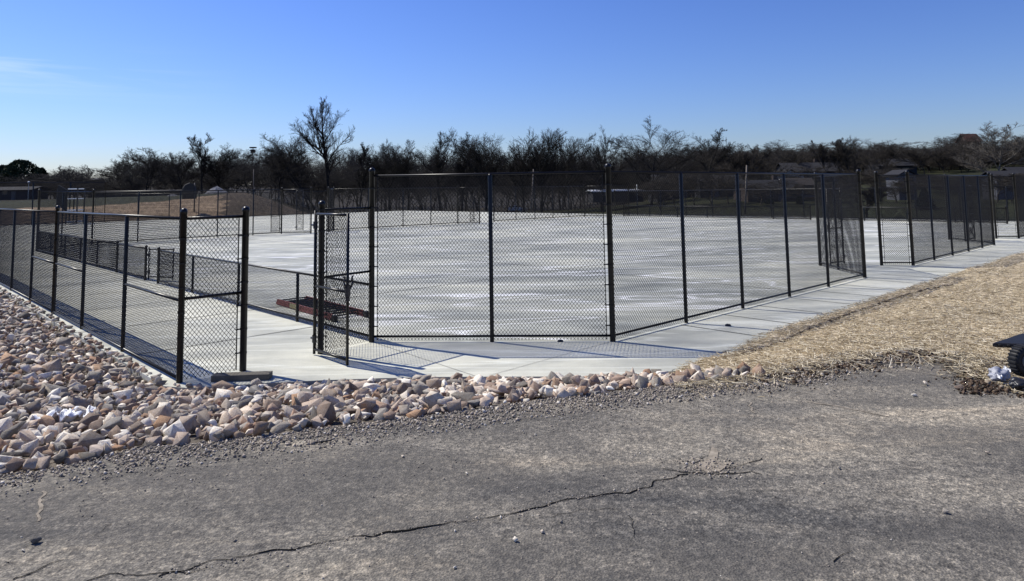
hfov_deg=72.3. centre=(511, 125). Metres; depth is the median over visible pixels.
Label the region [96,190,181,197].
building
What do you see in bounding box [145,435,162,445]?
limestone rock
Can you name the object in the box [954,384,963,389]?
stone
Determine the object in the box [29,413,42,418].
limestone rock
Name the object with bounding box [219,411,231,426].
limestone rock
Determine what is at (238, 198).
chain link fence
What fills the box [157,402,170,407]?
limestone rock
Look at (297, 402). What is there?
limestone rock
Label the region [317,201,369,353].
chain link fence
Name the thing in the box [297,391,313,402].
limestone rock
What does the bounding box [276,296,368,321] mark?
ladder
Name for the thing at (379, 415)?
limestone rock
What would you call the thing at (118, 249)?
chain link fence
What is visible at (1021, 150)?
bare tree
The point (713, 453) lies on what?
dust marks
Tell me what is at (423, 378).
limestone rock
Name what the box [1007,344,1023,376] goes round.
wheel
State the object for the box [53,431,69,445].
limestone rock
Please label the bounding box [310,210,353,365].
chain link gate
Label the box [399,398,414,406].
limestone rock
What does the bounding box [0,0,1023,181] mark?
sky
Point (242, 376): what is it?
wooden board
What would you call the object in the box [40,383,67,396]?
limestone rock
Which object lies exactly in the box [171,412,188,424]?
limestone rock
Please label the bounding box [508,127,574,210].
bare tree
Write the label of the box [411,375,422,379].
limestone rock
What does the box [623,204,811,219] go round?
chain link fence
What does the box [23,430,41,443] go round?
limestone rock
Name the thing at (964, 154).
bare tree
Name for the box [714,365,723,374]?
limestone rock
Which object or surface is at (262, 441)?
gravel
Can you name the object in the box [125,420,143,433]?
limestone rock
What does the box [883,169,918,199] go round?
house
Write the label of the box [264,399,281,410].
limestone rock
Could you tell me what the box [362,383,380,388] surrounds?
limestone rock
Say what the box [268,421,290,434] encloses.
limestone rock
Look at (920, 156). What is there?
bare tree
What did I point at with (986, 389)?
soil clods
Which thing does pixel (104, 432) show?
limestone rock
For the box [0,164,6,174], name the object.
evergreen tree
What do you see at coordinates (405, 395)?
limestone rock
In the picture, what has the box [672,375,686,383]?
limestone rock
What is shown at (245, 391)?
limestone rock
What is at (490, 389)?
limestone rock
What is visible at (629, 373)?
limestone rock
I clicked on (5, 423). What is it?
limestone rock
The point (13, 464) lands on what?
limestone rock
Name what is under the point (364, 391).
limestone rock
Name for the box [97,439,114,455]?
limestone rock
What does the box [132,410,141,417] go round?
limestone rock
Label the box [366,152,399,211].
bare tree
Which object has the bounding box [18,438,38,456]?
limestone rock
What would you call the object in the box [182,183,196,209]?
basketball hoop
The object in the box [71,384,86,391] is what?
limestone rock
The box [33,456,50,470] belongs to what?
limestone rock
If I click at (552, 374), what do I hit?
limestone rock
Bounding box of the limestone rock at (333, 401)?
[321,395,338,404]
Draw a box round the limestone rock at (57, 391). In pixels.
[46,388,60,398]
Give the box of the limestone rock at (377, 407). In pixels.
[371,400,390,412]
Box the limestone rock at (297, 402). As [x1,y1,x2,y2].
[294,396,301,406]
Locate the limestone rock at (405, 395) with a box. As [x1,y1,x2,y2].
[400,390,409,399]
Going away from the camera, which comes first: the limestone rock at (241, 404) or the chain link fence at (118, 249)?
the limestone rock at (241, 404)
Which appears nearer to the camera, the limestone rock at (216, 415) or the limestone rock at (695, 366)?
the limestone rock at (216, 415)
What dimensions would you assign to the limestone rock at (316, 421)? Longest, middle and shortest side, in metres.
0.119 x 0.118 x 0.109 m
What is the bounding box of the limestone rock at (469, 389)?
[464,386,475,393]
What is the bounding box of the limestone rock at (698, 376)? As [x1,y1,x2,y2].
[693,372,704,380]
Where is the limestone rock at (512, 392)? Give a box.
[506,389,520,399]
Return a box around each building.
[0,186,50,199]
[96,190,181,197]
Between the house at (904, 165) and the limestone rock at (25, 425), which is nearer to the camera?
the limestone rock at (25, 425)
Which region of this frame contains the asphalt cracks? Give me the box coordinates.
[6,452,886,580]
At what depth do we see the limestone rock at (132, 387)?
9.38 m
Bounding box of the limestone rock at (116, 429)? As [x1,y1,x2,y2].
[107,425,120,438]
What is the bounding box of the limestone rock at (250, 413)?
[244,411,254,415]
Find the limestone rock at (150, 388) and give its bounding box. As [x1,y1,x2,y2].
[145,385,157,392]
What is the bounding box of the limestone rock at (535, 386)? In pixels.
[529,381,541,398]
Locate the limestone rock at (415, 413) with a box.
[406,409,421,418]
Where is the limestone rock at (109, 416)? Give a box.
[103,412,116,422]
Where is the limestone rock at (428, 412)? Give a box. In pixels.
[426,409,440,415]
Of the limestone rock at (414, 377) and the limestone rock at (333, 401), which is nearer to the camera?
the limestone rock at (333, 401)
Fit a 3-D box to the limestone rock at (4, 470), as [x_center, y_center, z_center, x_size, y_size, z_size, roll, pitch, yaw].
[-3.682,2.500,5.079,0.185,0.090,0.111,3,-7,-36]
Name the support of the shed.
on the ground
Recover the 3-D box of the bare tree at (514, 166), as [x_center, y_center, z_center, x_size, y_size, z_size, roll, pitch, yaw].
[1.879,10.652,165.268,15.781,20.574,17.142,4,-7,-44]
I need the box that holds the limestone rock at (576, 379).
[570,375,580,384]
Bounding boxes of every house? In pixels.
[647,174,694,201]
[695,175,740,197]
[734,175,797,201]
[770,159,843,181]
[780,178,813,196]
[864,159,917,178]
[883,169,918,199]
[957,134,981,148]
[981,170,1023,199]
[1000,167,1023,173]
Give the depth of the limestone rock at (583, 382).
7.29 m
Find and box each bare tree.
[94,155,136,190]
[110,146,171,189]
[155,150,203,189]
[183,143,242,187]
[186,133,220,193]
[254,132,319,209]
[258,135,318,201]
[289,95,354,212]
[355,142,377,210]
[362,139,417,210]
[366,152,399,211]
[370,139,423,210]
[413,127,457,210]
[447,131,475,209]
[449,132,509,211]
[490,129,545,212]
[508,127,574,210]
[552,132,595,210]
[563,157,597,207]
[569,127,633,208]
[603,116,711,205]
[649,146,700,171]
[687,128,739,198]
[713,143,766,178]
[735,144,775,179]
[763,153,803,178]
[771,150,812,168]
[807,140,831,181]
[823,135,865,176]
[824,137,843,172]
[845,143,887,180]
[846,184,889,216]
[860,141,901,168]
[891,147,915,159]
[895,145,936,173]
[927,148,957,173]
[952,121,1023,171]
[955,149,981,161]
[980,136,1023,165]
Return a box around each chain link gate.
[147,249,173,278]
[270,198,280,231]
[296,190,303,229]
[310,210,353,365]
[826,187,845,263]
[965,185,974,238]
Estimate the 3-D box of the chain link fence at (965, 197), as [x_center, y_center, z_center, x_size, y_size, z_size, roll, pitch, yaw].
[17.298,3.401,27.315,10.622,3.239,0.118,4,-7,-43]
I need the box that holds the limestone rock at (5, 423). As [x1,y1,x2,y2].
[0,416,12,430]
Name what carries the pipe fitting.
on the straw mulch
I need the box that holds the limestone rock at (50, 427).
[42,425,57,435]
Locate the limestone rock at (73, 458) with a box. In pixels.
[64,454,82,464]
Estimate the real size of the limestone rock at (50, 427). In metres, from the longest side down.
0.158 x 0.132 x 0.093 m
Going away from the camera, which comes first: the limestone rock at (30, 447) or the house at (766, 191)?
the limestone rock at (30, 447)
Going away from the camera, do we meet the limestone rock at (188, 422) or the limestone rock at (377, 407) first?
the limestone rock at (188, 422)
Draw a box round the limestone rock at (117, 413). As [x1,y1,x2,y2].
[114,410,122,416]
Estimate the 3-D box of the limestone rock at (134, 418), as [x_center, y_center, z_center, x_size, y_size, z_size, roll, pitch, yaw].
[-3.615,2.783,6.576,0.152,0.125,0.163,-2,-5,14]
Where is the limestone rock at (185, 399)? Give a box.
[177,396,191,404]
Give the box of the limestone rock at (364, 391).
[357,389,369,394]
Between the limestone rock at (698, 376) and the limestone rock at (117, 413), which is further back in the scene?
the limestone rock at (698, 376)
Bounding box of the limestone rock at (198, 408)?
[188,405,207,412]
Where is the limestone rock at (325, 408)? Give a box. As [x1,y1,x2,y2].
[317,400,335,425]
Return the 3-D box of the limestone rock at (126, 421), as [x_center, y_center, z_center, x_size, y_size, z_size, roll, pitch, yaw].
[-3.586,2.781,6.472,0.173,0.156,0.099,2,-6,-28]
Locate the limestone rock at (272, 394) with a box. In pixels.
[267,391,278,399]
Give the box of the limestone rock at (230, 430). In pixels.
[223,421,237,438]
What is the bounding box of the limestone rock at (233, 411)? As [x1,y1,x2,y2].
[228,407,241,417]
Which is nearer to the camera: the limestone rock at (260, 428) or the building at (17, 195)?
the limestone rock at (260, 428)
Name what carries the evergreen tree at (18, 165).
on the ground
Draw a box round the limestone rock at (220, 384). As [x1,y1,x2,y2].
[212,380,233,391]
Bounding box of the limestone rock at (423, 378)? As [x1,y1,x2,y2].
[419,374,431,382]
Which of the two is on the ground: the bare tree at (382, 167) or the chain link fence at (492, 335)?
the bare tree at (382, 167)
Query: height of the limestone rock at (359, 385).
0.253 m
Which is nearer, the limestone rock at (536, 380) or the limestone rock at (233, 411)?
the limestone rock at (233, 411)
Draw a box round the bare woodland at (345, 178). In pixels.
[0,134,715,212]
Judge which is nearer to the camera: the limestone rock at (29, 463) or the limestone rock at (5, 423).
the limestone rock at (29, 463)
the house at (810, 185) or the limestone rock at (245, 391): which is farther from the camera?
the house at (810, 185)
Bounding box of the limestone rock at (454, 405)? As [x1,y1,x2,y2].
[447,399,461,412]
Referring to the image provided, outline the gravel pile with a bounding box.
[206,186,226,192]
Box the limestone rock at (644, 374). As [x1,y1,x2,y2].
[640,372,648,376]
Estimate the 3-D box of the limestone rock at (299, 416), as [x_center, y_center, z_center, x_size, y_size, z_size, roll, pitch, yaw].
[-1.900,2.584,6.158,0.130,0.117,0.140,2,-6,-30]
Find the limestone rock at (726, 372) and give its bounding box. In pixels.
[722,367,731,378]
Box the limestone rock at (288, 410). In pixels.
[282,405,297,415]
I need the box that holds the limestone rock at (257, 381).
[250,378,263,385]
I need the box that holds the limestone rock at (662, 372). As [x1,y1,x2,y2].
[656,371,667,374]
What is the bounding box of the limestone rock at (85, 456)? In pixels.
[78,452,97,461]
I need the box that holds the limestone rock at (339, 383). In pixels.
[333,381,343,389]
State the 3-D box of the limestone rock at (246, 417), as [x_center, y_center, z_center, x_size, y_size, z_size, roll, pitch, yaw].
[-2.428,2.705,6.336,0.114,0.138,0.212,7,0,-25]
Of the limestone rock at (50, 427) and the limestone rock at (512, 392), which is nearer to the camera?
the limestone rock at (50, 427)
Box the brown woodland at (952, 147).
[600,131,1023,210]
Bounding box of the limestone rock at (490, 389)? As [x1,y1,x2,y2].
[487,386,501,393]
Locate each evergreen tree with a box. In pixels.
[0,159,42,186]
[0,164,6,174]
[38,167,48,194]
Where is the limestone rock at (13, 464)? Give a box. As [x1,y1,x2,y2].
[5,457,24,472]
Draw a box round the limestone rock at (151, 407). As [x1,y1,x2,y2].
[144,402,158,413]
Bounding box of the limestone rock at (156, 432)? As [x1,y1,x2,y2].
[149,427,163,437]
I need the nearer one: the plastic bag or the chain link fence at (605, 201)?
the plastic bag
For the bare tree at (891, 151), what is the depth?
181.71 m
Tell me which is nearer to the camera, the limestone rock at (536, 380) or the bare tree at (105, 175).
the limestone rock at (536, 380)
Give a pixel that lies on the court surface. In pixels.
(267, 250)
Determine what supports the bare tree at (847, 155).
on the ground
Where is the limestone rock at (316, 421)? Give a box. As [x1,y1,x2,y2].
[311,415,324,428]
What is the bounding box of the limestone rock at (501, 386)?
[497,382,508,393]
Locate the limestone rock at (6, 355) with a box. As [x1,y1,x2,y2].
[0,352,20,365]
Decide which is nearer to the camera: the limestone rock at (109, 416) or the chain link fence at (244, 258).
the limestone rock at (109, 416)
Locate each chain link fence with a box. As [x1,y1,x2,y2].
[0,181,105,224]
[0,205,187,382]
[36,189,93,250]
[37,231,147,279]
[91,187,282,243]
[104,190,325,221]
[157,247,368,338]
[183,206,249,378]
[282,187,311,232]
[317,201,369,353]
[327,187,334,231]
[335,186,458,229]
[368,163,615,342]
[458,185,479,222]
[493,185,584,221]
[585,184,628,215]
[611,169,866,337]
[614,186,1023,220]
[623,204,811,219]
[814,172,862,274]
[826,206,1007,223]
[874,170,914,265]
[909,172,994,263]
[944,174,991,242]
[990,173,1019,238]
[1015,176,1023,237]
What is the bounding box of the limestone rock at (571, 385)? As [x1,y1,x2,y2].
[567,384,578,386]
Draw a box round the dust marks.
[35,371,978,520]
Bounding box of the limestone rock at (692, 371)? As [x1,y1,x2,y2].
[684,369,696,375]
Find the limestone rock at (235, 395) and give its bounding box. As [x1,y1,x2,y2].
[230,392,242,399]
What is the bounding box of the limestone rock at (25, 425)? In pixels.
[17,419,31,433]
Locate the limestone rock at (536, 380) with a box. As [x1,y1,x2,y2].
[533,378,543,383]
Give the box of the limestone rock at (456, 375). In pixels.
[452,372,462,378]
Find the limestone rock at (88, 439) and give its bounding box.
[76,430,104,449]
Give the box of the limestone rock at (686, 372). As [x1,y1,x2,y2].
[681,368,690,377]
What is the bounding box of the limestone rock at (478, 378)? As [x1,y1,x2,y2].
[473,374,485,383]
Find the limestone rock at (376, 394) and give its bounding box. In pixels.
[372,391,381,398]
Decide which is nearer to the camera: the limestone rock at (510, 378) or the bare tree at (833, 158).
the limestone rock at (510, 378)
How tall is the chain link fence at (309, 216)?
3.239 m
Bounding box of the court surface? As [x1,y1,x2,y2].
[39,216,1023,340]
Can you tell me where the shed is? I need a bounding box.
[586,189,643,202]
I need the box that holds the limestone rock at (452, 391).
[448,390,458,397]
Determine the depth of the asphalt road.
4.47 m
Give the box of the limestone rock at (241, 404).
[235,396,253,408]
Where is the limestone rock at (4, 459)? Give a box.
[0,455,21,462]
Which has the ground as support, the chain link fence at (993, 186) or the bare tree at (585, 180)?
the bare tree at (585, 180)
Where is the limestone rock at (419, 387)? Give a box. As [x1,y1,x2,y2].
[412,380,427,395]
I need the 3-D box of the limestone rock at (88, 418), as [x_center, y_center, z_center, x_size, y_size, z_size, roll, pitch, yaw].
[-4.155,2.893,6.825,0.274,0.168,0.102,0,-5,-10]
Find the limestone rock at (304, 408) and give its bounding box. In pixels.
[289,405,307,416]
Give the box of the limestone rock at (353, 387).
[349,382,358,391]
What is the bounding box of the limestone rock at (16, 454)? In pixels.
[0,452,28,456]
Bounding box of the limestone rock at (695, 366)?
[690,363,700,370]
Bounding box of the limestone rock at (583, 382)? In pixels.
[579,379,587,386]
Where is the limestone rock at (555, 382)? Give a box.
[551,378,559,388]
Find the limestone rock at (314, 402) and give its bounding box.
[302,397,321,410]
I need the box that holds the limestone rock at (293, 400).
[292,393,301,404]
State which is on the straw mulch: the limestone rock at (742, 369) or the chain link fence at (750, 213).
the limestone rock at (742, 369)
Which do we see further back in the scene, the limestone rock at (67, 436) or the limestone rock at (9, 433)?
the limestone rock at (9, 433)
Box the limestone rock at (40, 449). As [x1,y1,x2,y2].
[29,446,44,457]
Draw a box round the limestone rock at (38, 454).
[22,451,44,470]
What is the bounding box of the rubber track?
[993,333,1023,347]
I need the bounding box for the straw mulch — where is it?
[661,251,1023,398]
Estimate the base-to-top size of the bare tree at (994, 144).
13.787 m
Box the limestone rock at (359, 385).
[344,380,368,388]
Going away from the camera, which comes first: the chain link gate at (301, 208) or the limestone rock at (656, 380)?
the limestone rock at (656, 380)
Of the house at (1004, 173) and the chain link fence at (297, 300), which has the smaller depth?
the chain link fence at (297, 300)
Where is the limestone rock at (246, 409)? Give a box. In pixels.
[240,405,257,414]
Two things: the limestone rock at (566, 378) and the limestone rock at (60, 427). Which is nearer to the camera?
the limestone rock at (60, 427)
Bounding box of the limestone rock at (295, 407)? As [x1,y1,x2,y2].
[281,405,300,411]
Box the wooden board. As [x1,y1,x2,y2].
[211,371,272,381]
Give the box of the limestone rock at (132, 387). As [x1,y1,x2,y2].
[124,385,137,397]
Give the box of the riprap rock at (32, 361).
[0,287,754,471]
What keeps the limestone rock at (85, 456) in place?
on the riprap rock at (32, 361)
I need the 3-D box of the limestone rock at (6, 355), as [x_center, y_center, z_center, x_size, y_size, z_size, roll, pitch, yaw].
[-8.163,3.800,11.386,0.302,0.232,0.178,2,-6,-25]
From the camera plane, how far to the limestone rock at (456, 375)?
9.81 m
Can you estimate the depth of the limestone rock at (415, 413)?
6.16 m
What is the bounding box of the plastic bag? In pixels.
[987,366,1010,382]
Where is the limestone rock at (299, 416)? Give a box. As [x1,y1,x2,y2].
[289,411,304,420]
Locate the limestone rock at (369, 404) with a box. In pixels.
[355,399,375,412]
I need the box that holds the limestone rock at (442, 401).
[437,396,452,405]
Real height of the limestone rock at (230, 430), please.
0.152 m
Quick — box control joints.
[60,218,1021,382]
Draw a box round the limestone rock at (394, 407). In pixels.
[390,397,401,411]
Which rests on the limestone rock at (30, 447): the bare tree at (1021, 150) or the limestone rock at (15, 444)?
the limestone rock at (15, 444)
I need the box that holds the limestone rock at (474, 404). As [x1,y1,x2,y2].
[467,399,479,408]
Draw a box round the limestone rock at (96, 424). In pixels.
[89,418,102,433]
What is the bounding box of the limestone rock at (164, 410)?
[148,405,172,416]
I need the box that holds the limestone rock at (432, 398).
[425,391,443,408]
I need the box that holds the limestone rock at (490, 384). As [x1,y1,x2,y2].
[484,382,496,387]
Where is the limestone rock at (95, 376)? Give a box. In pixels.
[85,371,102,384]
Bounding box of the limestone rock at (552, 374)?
[546,371,559,379]
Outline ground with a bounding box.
[0,163,1023,475]
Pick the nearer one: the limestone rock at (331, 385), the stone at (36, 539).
the stone at (36, 539)
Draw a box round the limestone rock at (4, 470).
[0,462,14,474]
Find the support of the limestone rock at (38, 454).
on the ground
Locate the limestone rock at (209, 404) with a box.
[198,402,216,406]
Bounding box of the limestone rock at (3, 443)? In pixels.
[0,438,7,450]
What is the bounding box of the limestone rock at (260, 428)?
[253,421,269,436]
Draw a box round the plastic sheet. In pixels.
[30,405,95,422]
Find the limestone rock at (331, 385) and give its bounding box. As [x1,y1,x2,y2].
[327,383,340,388]
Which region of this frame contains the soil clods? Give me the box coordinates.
[730,348,1023,397]
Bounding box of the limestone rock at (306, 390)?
[301,388,312,392]
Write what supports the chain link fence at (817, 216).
on the concrete pavement
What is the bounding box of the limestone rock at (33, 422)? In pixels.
[28,419,39,428]
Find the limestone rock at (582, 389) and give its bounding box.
[576,386,588,392]
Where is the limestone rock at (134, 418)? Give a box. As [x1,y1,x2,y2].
[122,414,137,422]
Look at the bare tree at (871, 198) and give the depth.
86.93 m
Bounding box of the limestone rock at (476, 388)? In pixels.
[473,386,481,393]
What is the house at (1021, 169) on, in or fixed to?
on the ground
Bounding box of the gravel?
[0,351,1021,579]
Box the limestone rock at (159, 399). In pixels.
[155,397,167,402]
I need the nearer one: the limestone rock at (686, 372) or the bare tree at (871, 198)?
the limestone rock at (686, 372)
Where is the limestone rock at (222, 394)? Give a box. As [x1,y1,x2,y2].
[214,388,231,401]
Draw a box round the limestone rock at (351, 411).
[343,408,356,414]
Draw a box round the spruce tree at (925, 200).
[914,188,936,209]
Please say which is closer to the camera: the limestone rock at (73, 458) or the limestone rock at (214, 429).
the limestone rock at (73, 458)
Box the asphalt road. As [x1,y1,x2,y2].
[0,353,1023,580]
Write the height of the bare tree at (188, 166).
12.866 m
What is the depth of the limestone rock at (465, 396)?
6.85 m
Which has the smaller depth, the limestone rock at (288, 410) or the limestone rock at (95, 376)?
the limestone rock at (288, 410)
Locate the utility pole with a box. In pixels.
[744,165,746,212]
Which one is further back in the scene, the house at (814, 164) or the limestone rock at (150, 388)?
the house at (814, 164)
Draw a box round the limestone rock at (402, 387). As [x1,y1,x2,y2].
[396,382,413,393]
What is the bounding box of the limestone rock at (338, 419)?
[337,412,350,424]
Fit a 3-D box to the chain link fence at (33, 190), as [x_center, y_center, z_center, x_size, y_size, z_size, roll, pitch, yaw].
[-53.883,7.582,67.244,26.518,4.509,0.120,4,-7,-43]
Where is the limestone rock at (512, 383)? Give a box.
[507,379,515,385]
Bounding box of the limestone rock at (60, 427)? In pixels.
[54,423,63,433]
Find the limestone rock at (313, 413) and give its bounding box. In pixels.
[310,405,316,421]
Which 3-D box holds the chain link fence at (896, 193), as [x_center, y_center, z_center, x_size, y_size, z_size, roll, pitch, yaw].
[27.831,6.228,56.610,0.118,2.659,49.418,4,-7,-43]
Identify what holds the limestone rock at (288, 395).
on the ground
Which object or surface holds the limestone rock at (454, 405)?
on the ground
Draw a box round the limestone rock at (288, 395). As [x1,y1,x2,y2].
[283,388,299,404]
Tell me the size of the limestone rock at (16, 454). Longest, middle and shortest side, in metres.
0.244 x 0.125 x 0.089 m
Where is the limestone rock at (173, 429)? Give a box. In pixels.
[163,419,185,443]
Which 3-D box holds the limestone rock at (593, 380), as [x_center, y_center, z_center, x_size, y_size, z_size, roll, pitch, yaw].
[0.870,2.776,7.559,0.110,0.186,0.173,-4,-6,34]
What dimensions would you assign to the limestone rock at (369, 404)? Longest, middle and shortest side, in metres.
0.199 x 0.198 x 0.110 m
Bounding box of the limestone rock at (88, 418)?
[70,412,99,431]
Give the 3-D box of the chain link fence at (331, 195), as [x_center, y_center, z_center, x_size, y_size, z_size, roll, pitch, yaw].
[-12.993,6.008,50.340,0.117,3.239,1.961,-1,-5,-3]
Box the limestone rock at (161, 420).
[152,415,170,428]
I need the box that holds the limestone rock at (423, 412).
[421,410,427,415]
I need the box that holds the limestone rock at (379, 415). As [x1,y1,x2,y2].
[373,407,388,420]
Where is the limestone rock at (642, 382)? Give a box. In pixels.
[637,375,648,388]
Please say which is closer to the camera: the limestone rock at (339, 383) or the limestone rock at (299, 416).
the limestone rock at (299, 416)
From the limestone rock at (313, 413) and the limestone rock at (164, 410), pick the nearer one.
the limestone rock at (313, 413)
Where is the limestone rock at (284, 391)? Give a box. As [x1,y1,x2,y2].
[279,389,292,394]
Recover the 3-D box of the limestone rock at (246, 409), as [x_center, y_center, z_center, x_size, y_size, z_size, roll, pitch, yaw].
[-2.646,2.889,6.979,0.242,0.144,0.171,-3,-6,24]
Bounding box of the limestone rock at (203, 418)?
[197,409,209,429]
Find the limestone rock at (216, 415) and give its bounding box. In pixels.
[211,413,221,419]
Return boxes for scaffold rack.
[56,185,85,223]
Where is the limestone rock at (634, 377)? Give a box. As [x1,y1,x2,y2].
[631,374,637,387]
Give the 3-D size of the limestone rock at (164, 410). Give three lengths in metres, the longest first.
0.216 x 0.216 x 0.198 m
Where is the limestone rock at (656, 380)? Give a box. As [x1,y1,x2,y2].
[649,377,661,386]
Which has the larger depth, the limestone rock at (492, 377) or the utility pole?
the utility pole
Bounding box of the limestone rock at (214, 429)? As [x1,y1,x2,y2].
[209,426,222,441]
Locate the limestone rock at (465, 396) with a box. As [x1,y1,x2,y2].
[451,392,479,405]
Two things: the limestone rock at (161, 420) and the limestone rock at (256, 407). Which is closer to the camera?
the limestone rock at (161, 420)
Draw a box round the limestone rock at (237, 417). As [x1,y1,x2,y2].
[227,415,240,423]
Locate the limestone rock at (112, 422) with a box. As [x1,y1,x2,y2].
[97,416,121,431]
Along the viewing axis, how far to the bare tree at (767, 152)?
153.72 m
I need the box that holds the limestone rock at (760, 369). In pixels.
[754,366,765,375]
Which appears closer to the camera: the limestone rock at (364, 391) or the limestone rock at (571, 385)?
the limestone rock at (571, 385)
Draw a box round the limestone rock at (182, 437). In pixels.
[173,432,188,445]
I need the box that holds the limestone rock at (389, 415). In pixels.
[383,410,395,419]
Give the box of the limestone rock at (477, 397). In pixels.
[471,395,483,399]
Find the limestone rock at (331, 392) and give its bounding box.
[321,389,339,396]
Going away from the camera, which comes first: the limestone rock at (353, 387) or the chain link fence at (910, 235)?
the limestone rock at (353, 387)
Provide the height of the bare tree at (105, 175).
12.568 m
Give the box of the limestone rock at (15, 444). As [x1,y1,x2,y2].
[10,439,24,449]
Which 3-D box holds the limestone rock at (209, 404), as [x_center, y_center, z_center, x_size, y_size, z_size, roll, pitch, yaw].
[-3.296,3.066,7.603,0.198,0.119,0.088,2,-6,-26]
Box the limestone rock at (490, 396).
[483,393,494,405]
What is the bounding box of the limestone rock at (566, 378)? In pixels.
[562,372,574,383]
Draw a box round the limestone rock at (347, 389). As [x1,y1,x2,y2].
[343,384,351,394]
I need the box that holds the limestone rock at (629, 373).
[625,371,636,375]
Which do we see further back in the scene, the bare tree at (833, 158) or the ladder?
the bare tree at (833, 158)
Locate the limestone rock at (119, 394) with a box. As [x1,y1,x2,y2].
[112,389,132,399]
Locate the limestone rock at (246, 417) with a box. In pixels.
[237,415,248,425]
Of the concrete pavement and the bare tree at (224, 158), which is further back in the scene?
the bare tree at (224, 158)
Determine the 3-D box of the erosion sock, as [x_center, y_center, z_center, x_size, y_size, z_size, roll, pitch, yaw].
[7.260,3.861,14.530,11.102,0.129,0.452,4,-7,-43]
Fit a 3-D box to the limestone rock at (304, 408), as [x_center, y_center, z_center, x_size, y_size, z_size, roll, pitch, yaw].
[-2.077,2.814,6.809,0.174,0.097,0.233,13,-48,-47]
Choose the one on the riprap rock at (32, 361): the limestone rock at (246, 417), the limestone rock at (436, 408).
the limestone rock at (436, 408)
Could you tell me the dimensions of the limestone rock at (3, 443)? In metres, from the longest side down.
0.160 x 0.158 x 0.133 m
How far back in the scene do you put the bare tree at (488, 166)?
159.09 m
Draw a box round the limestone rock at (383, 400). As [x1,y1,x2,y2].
[381,398,391,406]
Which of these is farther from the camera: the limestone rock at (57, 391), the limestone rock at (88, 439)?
the limestone rock at (57, 391)
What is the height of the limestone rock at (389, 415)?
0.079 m
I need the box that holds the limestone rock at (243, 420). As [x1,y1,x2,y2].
[240,416,248,424]
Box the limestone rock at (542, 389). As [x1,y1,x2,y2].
[539,385,546,393]
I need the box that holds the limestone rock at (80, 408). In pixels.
[71,406,92,421]
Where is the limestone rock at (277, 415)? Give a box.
[268,411,282,420]
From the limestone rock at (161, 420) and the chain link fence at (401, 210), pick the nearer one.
the limestone rock at (161, 420)
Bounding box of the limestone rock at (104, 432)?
[101,429,111,437]
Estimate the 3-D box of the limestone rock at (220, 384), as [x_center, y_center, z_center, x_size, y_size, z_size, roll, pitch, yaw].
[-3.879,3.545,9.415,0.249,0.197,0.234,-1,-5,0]
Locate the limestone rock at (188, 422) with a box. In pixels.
[178,415,197,431]
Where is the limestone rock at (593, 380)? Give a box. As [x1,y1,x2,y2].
[588,374,600,385]
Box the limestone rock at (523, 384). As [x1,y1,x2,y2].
[515,381,527,387]
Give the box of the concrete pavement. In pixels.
[0,211,1023,390]
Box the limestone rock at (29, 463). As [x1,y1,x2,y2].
[22,458,37,471]
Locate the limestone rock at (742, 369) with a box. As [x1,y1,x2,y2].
[739,366,748,374]
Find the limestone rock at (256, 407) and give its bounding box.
[251,403,261,411]
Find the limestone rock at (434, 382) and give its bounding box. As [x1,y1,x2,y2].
[426,378,441,388]
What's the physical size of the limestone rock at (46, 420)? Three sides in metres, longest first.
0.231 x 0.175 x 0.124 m
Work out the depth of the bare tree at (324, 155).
154.53 m
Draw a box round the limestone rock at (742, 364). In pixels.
[736,362,750,371]
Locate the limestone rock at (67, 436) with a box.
[59,434,79,441]
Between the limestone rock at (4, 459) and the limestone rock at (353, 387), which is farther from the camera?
the limestone rock at (353, 387)
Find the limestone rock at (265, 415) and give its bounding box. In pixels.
[261,411,271,421]
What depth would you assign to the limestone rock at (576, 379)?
7.61 m
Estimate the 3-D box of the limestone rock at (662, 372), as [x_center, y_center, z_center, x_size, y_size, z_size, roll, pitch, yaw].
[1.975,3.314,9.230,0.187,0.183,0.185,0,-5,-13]
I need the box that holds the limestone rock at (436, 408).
[430,404,440,412]
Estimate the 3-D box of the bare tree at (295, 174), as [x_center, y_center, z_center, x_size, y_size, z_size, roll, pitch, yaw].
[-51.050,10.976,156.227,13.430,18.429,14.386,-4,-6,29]
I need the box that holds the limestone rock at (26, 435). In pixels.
[16,430,40,441]
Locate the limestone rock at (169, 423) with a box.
[167,418,174,426]
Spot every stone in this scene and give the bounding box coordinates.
[29,536,41,542]
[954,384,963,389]
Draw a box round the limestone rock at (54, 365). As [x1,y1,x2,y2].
[42,358,62,374]
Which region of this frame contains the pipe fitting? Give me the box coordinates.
[1008,377,1023,390]
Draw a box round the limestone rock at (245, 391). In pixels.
[242,387,251,394]
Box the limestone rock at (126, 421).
[119,417,133,429]
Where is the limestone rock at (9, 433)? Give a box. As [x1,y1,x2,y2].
[0,421,26,439]
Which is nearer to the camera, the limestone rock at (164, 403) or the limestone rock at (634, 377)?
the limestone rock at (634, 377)
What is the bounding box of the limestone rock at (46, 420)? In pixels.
[38,415,54,426]
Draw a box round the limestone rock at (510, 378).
[506,377,518,382]
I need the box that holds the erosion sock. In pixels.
[722,284,952,358]
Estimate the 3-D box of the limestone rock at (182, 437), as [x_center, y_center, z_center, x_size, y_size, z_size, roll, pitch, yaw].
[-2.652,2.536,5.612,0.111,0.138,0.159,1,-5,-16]
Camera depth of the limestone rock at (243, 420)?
6.26 m
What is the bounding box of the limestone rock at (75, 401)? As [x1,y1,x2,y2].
[68,397,91,406]
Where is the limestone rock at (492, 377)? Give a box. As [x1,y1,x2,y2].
[486,375,498,380]
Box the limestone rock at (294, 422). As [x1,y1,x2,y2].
[287,419,298,428]
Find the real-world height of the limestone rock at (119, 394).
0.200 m

